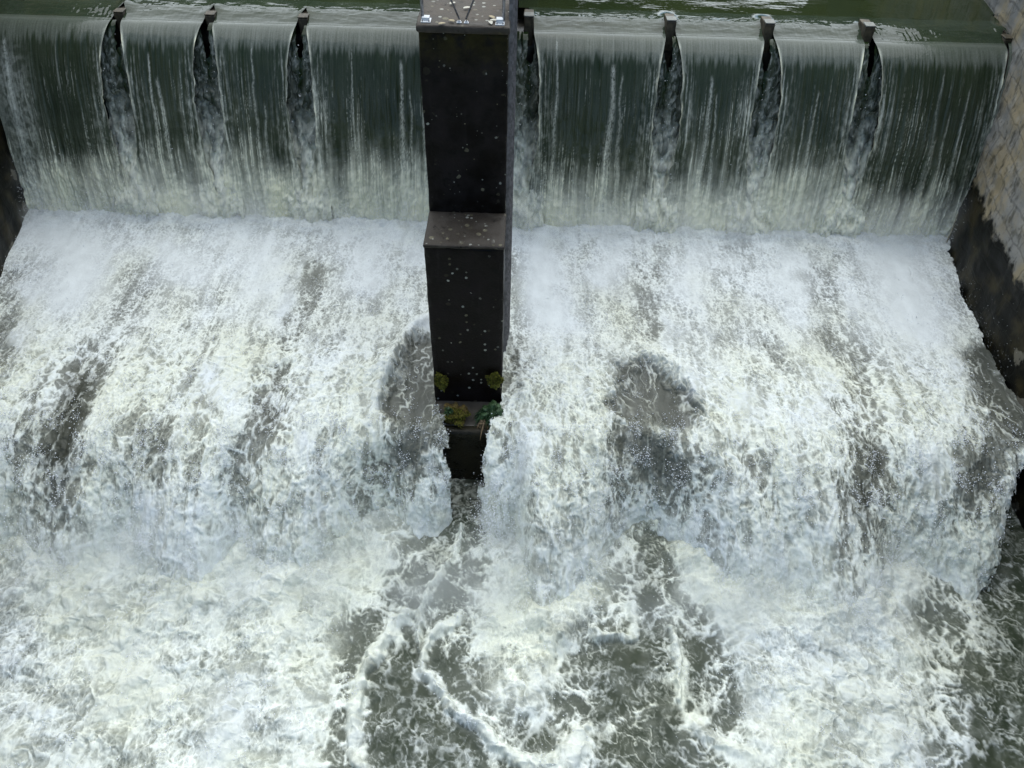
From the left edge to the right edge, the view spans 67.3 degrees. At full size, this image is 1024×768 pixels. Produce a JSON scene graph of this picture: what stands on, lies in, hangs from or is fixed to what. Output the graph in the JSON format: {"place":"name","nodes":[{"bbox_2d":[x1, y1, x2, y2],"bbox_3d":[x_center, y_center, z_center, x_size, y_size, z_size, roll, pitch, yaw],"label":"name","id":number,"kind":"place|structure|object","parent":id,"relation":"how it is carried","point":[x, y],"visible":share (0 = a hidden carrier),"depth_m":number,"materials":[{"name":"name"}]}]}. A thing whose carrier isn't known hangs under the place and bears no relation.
{"place":"outdoors","nodes":[
{"label":"outdoors","id":0,"kind":"place"},
{"bbox_2d":[212,0,528,18],"bbox_3d":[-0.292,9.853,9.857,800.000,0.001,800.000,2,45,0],"label":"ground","id":1,"kind":"structure","parent":0,"point":[520,13],"depth_m":38.05,"materials":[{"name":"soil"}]},
{"bbox_2d":[436,401,499,425],"bbox_3d":[-0.811,-1.329,17.384,21.500,2.540,8.370,2,45,0],"label":"apron","id":2,"kind":"object","parent":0,"point":[473,408],"visible":0.03,"depth_m":13.84,"materials":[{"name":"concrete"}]},
{"bbox_2d":[0,1,124,276],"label":"bank wall","id":3,"kind":"structure","parent":2,"relation":"on","point":[12,209],"depth_m":16.80,"materials":[{"name":"stone"}]},
{"bbox_2d":[100,19,158,218],"bbox_3d":[-8.482,-5.638,17.053,0.994,3.944,2.206,2,45,0],"label":"splash","id":4,"kind":"object","parent":2,"relation":"on","point":[116,96],"visible":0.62,"depth_m":17.04,"materials":[{"name":"liquid"}]},
{"bbox_2d":[103,7,303,119],"bbox_3d":[-6.315,-7.170,18.759,10.150,3.820,2.738,2,45,0],"label":"weir","id":5,"kind":"object","parent":2,"relation":"on","point":[204,34],"depth_m":16.75,"materials":[{"name":"black concrete"}]},
{"bbox_2d":[0,0,128,211],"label":"waterfall","id":6,"kind":"structure","parent":5,"relation":"on","point":[52,108],"depth_m":16.61,"materials":[{"name":"liquid"}]},
{"bbox_2d":[113,5,125,33],"bbox_3d":[-8.443,-6.768,17.894,0.216,3.787,0.500,2,45,0],"label":"crest post","id":7,"kind":"object","parent":5,"relation":"on","point":[119,12],"visible":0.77,"depth_m":16.47,"materials":[{"name":"grey concrete"}]},
{"bbox_2d":[120,0,218,215],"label":"waterfall","id":8,"kind":"structure","parent":5,"relation":"on","point":[158,38],"depth_m":16.59,"materials":[{"name":"liquid"}]},
{"bbox_2d":[204,8,216,30],"bbox_3d":[-6.494,-6.710,17.894,0.216,3.787,0.500,2,45,0],"label":"crest post","id":9,"kind":"object","parent":5,"relation":"on","point":[210,15],"visible":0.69,"depth_m":16.45,"materials":[{"name":"grey concrete"}]},
{"bbox_2d":[212,0,310,217],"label":"waterfall","id":10,"kind":"structure","parent":5,"relation":"on","point":[252,39],"depth_m":16.60,"materials":[{"name":"liquid"}]},
{"bbox_2d":[297,10,308,39],"bbox_3d":[-4.505,-6.652,17.894,0.216,3.787,0.500,2,45,0],"label":"crest post","id":11,"kind":"object","parent":5,"relation":"on","point":[303,17],"visible":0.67,"depth_m":16.47,"materials":[{"name":"grey concrete"}]},
{"bbox_2d":[306,1,428,221],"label":"waterfall","id":12,"kind":"structure","parent":5,"relation":"on","point":[366,82],"depth_m":16.62,"materials":[{"name":"liquid"}]},
{"bbox_2d":[193,22,244,218],"bbox_3d":[-6.532,-5.581,17.055,1.007,3.944,2.183,2,45,0],"label":"splash","id":13,"kind":"object","parent":2,"relation":"on","point":[205,77],"visible":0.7,"depth_m":17.06,"materials":[{"name":"liquid"}]},
{"bbox_2d":[286,25,331,222],"bbox_3d":[-4.535,-5.528,17.061,1.003,3.944,2.171,2,45,0],"label":"splash","id":14,"kind":"object","parent":2,"relation":"on","point":[301,107],"visible":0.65,"depth_m":17.05,"materials":[{"name":"liquid"}]},
{"bbox_2d":[416,0,517,479],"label":"weir pier","id":15,"kind":"structure","parent":2,"relation":"on","point":[468,78],"depth_m":11.73,"materials":[{"name":"concrete"}]},
{"bbox_2d":[434,372,448,392],"bbox_3d":[-1.237,-0.021,13.510,0.275,0.490,0.178,12,46,10],"label":"moss clump","id":16,"kind":"object","parent":15,"relation":"attached to","point":[441,381],"visible":1,"depth_m":13.45,"materials":[{"name":"green plant"}]},
{"bbox_2d":[441,402,471,427],"bbox_3d":[-0.986,0.532,13.579,0.555,0.434,0.531,21,48,18],"label":"moss clump","id":17,"kind":"object","parent":15,"relation":"on","point":[459,415],"visible":0.92,"depth_m":13.47,"materials":[{"name":"green plant"}]},
{"bbox_2d":[443,406,452,414],"bbox_3d":[-1.112,0.485,13.360,0.189,0.185,0.178,-21,49,-21],"label":"fern","id":18,"kind":"object","parent":17,"relation":"on","point":[448,410],"visible":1,"depth_m":13.35,"materials":[{"name":"green plant"}]},
{"bbox_2d":[420,0,504,25],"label":"railing","id":19,"kind":"object","parent":15,"relation":"on","point":[427,19],"visible":1,"depth_m":10.16,"materials":[{"name":"metal"}]},
{"bbox_2d":[477,420,488,437],"bbox_3d":[-0.532,0.876,13.541,0.358,0.497,0.372,2,45,0],"label":"dead grass tuft","id":20,"kind":"object","parent":15,"relation":"on","point":[482,423],"visible":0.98,"depth_m":13.45,"materials":[{"name":"brown plant"}]},
{"bbox_2d":[473,400,504,429],"bbox_3d":[-0.377,0.660,13.638,0.682,0.771,0.624,31,52,26],"label":"fern","id":21,"kind":"object","parent":15,"relation":"on","point":[493,407],"visible":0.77,"depth_m":13.47,"materials":[{"name":"green plant"}]},
{"bbox_2d":[485,371,504,389],"bbox_3d":[-0.300,-0.049,13.467,0.368,0.466,0.202,2,45,0],"label":"moss clump","id":22,"kind":"object","parent":15,"relation":"attached to","point":[495,380],"visible":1,"depth_m":13.40,"materials":[{"name":"green plant"}]},
{"bbox_2d":[512,31,543,231],"bbox_3d":[0.281,-5.381,17.057,0.999,3.944,2.177,2,45,0],"label":"splash","id":23,"kind":"object","parent":2,"relation":"on","point":[527,129],"visible":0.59,"depth_m":17.06,"materials":[{"name":"liquid"}]},
{"bbox_2d":[529,7,665,229],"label":"waterfall","id":24,"kind":"structure","parent":2,"relation":"on","point":[599,71],"depth_m":16.61,"materials":[{"name":"liquid"}]},
{"bbox_2d":[634,36,682,233],"bbox_3d":[3.315,-5.281,17.047,1.002,3.944,2.196,2,45,0],"label":"splash","id":25,"kind":"object","parent":2,"relation":"on","point":[669,87],"visible":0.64,"depth_m":17.05,"materials":[{"name":"liquid"}]},
{"bbox_2d":[517,19,878,147],"bbox_3d":[5.485,-6.820,18.760,10.900,3.820,2.745,2,45,0],"label":"weir","id":26,"kind":"object","parent":2,"relation":"on","point":[766,57],"visible":0.01,"depth_m":16.82,"materials":[{"name":"black concrete"}]},
{"bbox_2d":[524,9,533,45],"bbox_3d":[0.325,-6.566,17.836,0.216,3.952,0.500,2,45,0],"label":"crest post","id":27,"kind":"object","parent":26,"relation":"attached to","point":[528,20],"visible":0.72,"depth_m":16.42,"materials":[{"name":"grey concrete"}]},
{"bbox_2d":[664,13,676,70],"bbox_3d":[3.354,-6.477,17.836,0.216,3.952,0.500,2,45,0],"label":"crest post","id":28,"kind":"object","parent":26,"relation":"attached to","point":[670,20],"visible":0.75,"depth_m":16.49,"materials":[{"name":"grey concrete"}]},
{"bbox_2d":[760,16,775,52],"bbox_3d":[5.443,-6.415,17.836,0.216,3.952,0.500,2,45,0],"label":"crest post","id":29,"kind":"object","parent":26,"relation":"attached to","point":[768,23],"visible":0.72,"depth_m":16.44,"materials":[{"name":"grey concrete"}]},
{"bbox_2d":[858,19,875,47],"bbox_3d":[7.572,-6.351,17.836,0.216,3.952,0.500,2,45,0],"label":"crest post","id":30,"kind":"object","parent":26,"relation":"attached to","point":[867,27],"visible":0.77,"depth_m":16.41,"materials":[{"name":"grey concrete"}]},
{"bbox_2d":[1001,31,1012,50],"bbox_3d":[10.589,-6.204,17.894,0.216,3.787,0.500,2,45,0],"label":"crest post","id":31,"kind":"object","parent":26,"relation":"on","point":[1006,38],"visible":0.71,"depth_m":16.46,"materials":[{"name":"grey concrete"}]},
{"bbox_2d":[663,11,763,230],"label":"waterfall","id":32,"kind":"structure","parent":2,"relation":"on","point":[721,55],"depth_m":16.59,"materials":[{"name":"liquid"}]},
{"bbox_2d":[726,39,780,235],"bbox_3d":[5.406,-5.237,17.065,1.006,3.944,2.183,2,45,0],"label":"splash","id":33,"kind":"object","parent":2,"relation":"on","point":[764,116],"visible":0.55,"depth_m":17.04,"materials":[{"name":"liquid"}]},
{"bbox_2d":[754,14,864,233],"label":"waterfall","id":34,"kind":"structure","parent":2,"relation":"on","point":[821,59],"depth_m":16.60,"materials":[{"name":"liquid"}]},
{"bbox_2d":[819,42,881,238],"bbox_3d":[7.533,-5.160,17.051,1.003,3.944,2.216,2,45,0],"label":"splash","id":35,"kind":"object","parent":2,"relation":"on","point":[858,149],"visible":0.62,"depth_m":17.05,"materials":[{"name":"liquid"}]},
{"bbox_2d":[849,17,1007,237],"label":"waterfall","id":36,"kind":"structure","parent":2,"relation":"on","point":[942,81],"depth_m":16.58,"materials":[{"name":"liquid"}]},
{"bbox_2d":[947,0,1023,528],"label":"bank wall","id":37,"kind":"structure","parent":2,"relation":"on","point":[986,251],"depth_m":15.39,"materials":[{"name":"stone masonry"},{"name":"mortar"}]},
{"bbox_2d":[964,21,1011,198],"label":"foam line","id":38,"kind":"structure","parent":37,"relation":"attached to","point":[1008,66],"depth_m":16.39,"materials":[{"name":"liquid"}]},
{"bbox_2d":[0,208,1023,607],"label":"rapids","id":39,"kind":"structure","parent":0,"point":[60,386],"depth_m":13.75,"materials":[{"name":"liquid"}]},
{"bbox_2d":[0,45,1023,767],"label":"spray","id":40,"kind":"object","parent":39,"relation":"on","point":[488,509],"visible":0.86,"depth_m":13.11,"materials":[{"name":"white liquid"}]},
{"bbox_2d":[946,214,957,242],"bbox_3d":[9.872,-3.485,17.240,0.035,0.608,0.265,16,47,14],"label":"twig","id":41,"kind":"object","parent":39,"relation":"on","point":[951,229],"visible":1,"depth_m":17.25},
{"bbox_2d":[0,478,1023,767],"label":"plunge pool","id":42,"kind":"structure","parent":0,"point":[640,690],"depth_m":11.78,"materials":[{"name":"liquid"}]},
{"bbox_2d":[287,0,998,21],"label":"pond","id":43,"kind":"structure","parent":0,"point":[967,10],"depth_m":17.38,"materials":[{"name":"liquid"}]}
]}

